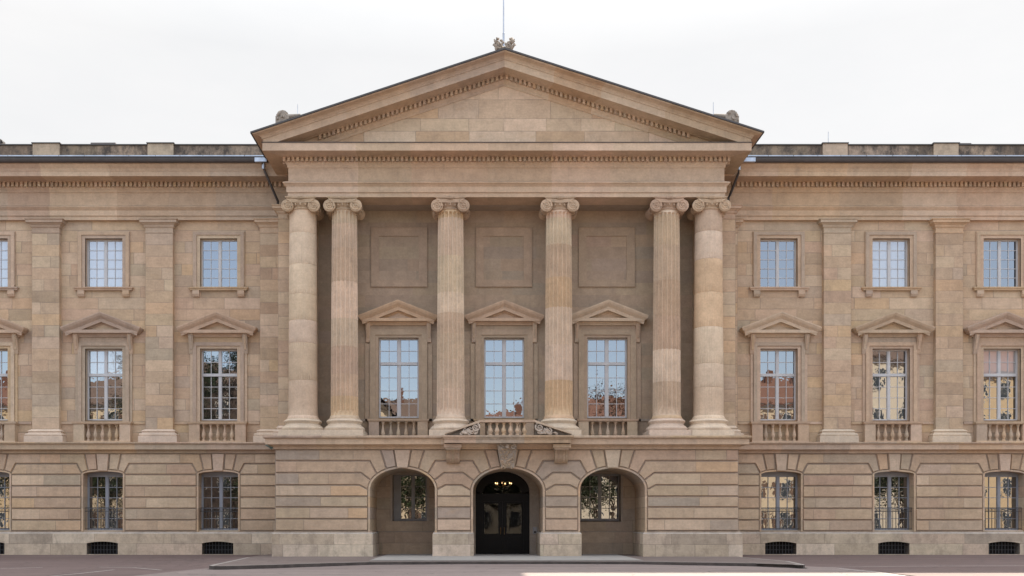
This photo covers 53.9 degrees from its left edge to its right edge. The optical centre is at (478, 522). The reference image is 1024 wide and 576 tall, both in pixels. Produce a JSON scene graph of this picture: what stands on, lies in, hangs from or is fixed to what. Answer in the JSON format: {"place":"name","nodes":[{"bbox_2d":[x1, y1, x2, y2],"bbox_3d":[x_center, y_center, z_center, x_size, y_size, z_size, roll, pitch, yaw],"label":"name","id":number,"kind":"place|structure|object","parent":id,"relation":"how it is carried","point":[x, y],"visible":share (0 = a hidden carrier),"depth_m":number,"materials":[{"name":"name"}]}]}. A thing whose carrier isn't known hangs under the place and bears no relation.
{"place":"outdoors","nodes":[
{"label":"outdoors","id":0,"kind":"place"},
{"bbox_2d":[369,554,643,560],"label":"entrance paving","id":1,"kind":"structure","parent":0,"point":[497,557],"depth_m":42.41,"materials":[{"name":"grey stone"}]},
{"bbox_2d":[214,554,799,565],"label":"pavement","id":2,"kind":"structure","parent":0,"point":[268,559],"depth_m":40.65,"materials":[{"name":"grey stone"}]},
{"bbox_2d":[209,557,803,565],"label":"kerb","id":3,"kind":"structure","parent":2,"relation":"on","point":[448,561],"depth_m":39.50,"materials":[{"name":"stone"}]},
{"bbox_2d":[0,555,1023,575],"bbox_3d":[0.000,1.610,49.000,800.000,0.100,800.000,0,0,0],"label":"road","id":4,"kind":"structure","parent":0,"point":[911,565],"depth_m":40.10,"materials":[{"name":"grey asphalt"}]},
{"bbox_2d":[0,0,1023,556],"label":"palace","id":5,"kind":"structure","parent":4,"relation":"on","point":[574,310],"depth_m":48.48,"materials":[{"name":"stone"}]},
{"bbox_2d":[0,472,8,530],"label":"window","id":6,"kind":"structure","parent":5,"relation":"in","point":[4,477],"depth_m":49.47,"materials":[{"name":"clear glass"}]},
{"bbox_2d":[0,231,18,296],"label":"window","id":7,"kind":"structure","parent":5,"relation":"in","point":[7,238],"depth_m":48.94,"materials":[{"name":"beige glass"}]},
{"bbox_2d":[0,318,28,421],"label":"window","id":8,"kind":"structure","parent":5,"relation":"in","point":[10,332],"depth_m":48.94,"materials":[{"name":"beige glass"}]},
{"bbox_2d":[60,312,143,421],"bbox_3d":[-18.244,-7.544,48.865,3.840,5.329,0.870,0,0,0],"label":"window","id":9,"kind":"structure","parent":5,"relation":"in","point":[103,343],"depth_m":48.94,"materials":[{"name":"beige glass"}]},
{"bbox_2d":[73,231,133,296],"bbox_3d":[-18.244,-12.593,49.035,2.904,3.184,0.470,0,0,0],"label":"window","id":10,"kind":"structure","parent":5,"relation":"in","point":[103,256],"depth_m":49.19,"materials":[{"name":"clear glass"}]},
{"bbox_2d":[84,472,122,530],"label":"window","id":11,"kind":"structure","parent":5,"relation":"in","point":[104,511],"depth_m":49.47,"materials":[{"name":"clear glass"}]},
{"bbox_2d":[176,312,257,420],"bbox_3d":[-12.649,-7.544,48.865,3.840,5.329,0.870,0,0,0],"label":"window","id":12,"kind":"structure","parent":5,"relation":"in","point":[218,342],"depth_m":48.94,"materials":[{"name":"beige glass"}]},
{"bbox_2d":[188,231,248,296],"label":"window","id":13,"kind":"structure","parent":5,"relation":"in","point":[218,256],"depth_m":49.20,"materials":[{"name":"clear glass"}]},
{"bbox_2d":[199,472,237,530],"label":"window","id":14,"kind":"structure","parent":5,"relation":"in","point":[219,508],"depth_m":49.47,"materials":[{"name":"clear glass"}]},
{"bbox_2d":[358,300,436,420],"bbox_3d":[-3.781,-7.657,47.535,3.740,5.683,0.810,0,0,0],"label":"window","id":15,"kind":"structure","parent":5,"relation":"in","point":[398,332],"depth_m":47.65,"materials":[{"name":"beige glass"}]},
{"bbox_2d":[394,475,426,520],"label":"window","id":16,"kind":"structure","parent":5,"relation":"in","point":[410,491],"depth_m":49.17,"materials":[{"name":"clear glass"}]},
{"bbox_2d":[476,472,528,553],"bbox_3d":[1.168,-0.465,48.769,2.804,4.050,0.202,0,0,0],"label":"entrance door","id":17,"kind":"structure","parent":5,"relation":"in","point":[502,542],"depth_m":48.75,"materials":[{"name":"black wood"}]},
{"bbox_2d":[465,299,543,420],"bbox_3d":[1.222,-7.657,47.535,3.740,5.683,0.810,0,0,0],"label":"window","id":18,"kind":"structure","parent":5,"relation":"in","point":[504,355],"depth_m":47.65,"materials":[{"name":"beige glass"}]},
{"bbox_2d":[580,474,618,520],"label":"window","id":19,"kind":"structure","parent":5,"relation":"in","point":[599,493],"depth_m":49.17,"materials":[{"name":"clear glass"}]},
{"bbox_2d":[572,299,648,420],"bbox_3d":[6.110,-7.657,47.535,3.740,5.683,0.810,0,0,0],"label":"window","id":20,"kind":"structure","parent":5,"relation":"in","point":[607,355],"depth_m":47.65,"materials":[{"name":"beige glass"}]},
{"bbox_2d":[749,231,809,296],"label":"window","id":21,"kind":"structure","parent":5,"relation":"in","point":[778,256],"depth_m":49.19,"materials":[{"name":"clear glass"}]},
{"bbox_2d":[739,312,821,421],"bbox_3d":[14.638,-7.544,48.865,3.840,5.329,0.870,0,0,0],"label":"window","id":22,"kind":"structure","parent":5,"relation":"in","point":[779,342],"depth_m":48.94,"materials":[{"name":"beige glass"}]},
{"bbox_2d":[761,472,799,530],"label":"window","id":23,"kind":"structure","parent":5,"relation":"in","point":[779,511],"depth_m":49.47,"materials":[{"name":"clear glass"}]},
{"bbox_2d":[861,231,921,296],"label":"window","id":24,"kind":"structure","parent":5,"relation":"in","point":[890,256],"depth_m":49.19,"materials":[{"name":"clear glass"}]},
{"bbox_2d":[851,311,934,421],"bbox_3d":[20.098,-7.544,48.865,3.840,5.329,0.870,0,0,0],"label":"window","id":25,"kind":"structure","parent":5,"relation":"in","point":[891,343],"depth_m":48.94,"materials":[{"name":"beige glass"}]},
{"bbox_2d":[874,472,912,530],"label":"window","id":26,"kind":"structure","parent":5,"relation":"in","point":[891,489],"depth_m":49.47,"materials":[{"name":"clear glass"}]},
{"bbox_2d":[963,312,1023,421],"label":"window","id":27,"kind":"structure","parent":5,"relation":"in","point":[998,340],"depth_m":48.96,"materials":[{"name":"beige glass"}]},
{"bbox_2d":[972,231,1023,296],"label":"window","id":28,"kind":"structure","parent":5,"relation":"in","point":[999,254],"depth_m":49.20,"materials":[{"name":"clear glass"}]},
{"bbox_2d":[985,472,1022,530],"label":"window","id":29,"kind":"structure","parent":5,"relation":"in","point":[1002,511],"depth_m":49.46,"materials":[{"name":"clear glass"}]},
{"bbox_2d":[0,0,1023,143],"label":"sky","id":30,"kind":"structure","parent":0,"point":[72,71],"materials":[{"name":"white"}]},
{"bbox_2d":[136,564,910,575],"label":"carriageway","id":31,"kind":"structure","parent":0,"point":[527,570],"depth_m":34.06,"materials":[{"name":"grey asphalt"}]},
{"bbox_2d":[209,561,805,569],"bbox_3d":[1.109,1.613,39.759,22.587,0.174,8.958,0,0,0],"label":"gutter channel","id":32,"kind":"object","parent":31,"relation":"on","point":[481,562],"visible":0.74,"depth_m":38.79,"materials":[{"name":"grey stone"}]},
{"bbox_2d":[838,568,903,575],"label":"road marking","id":33,"kind":"object","parent":31,"relation":"on","point":[876,572],"visible":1,"depth_m":33.27,"materials":[{"name":"paint"}]}
]}

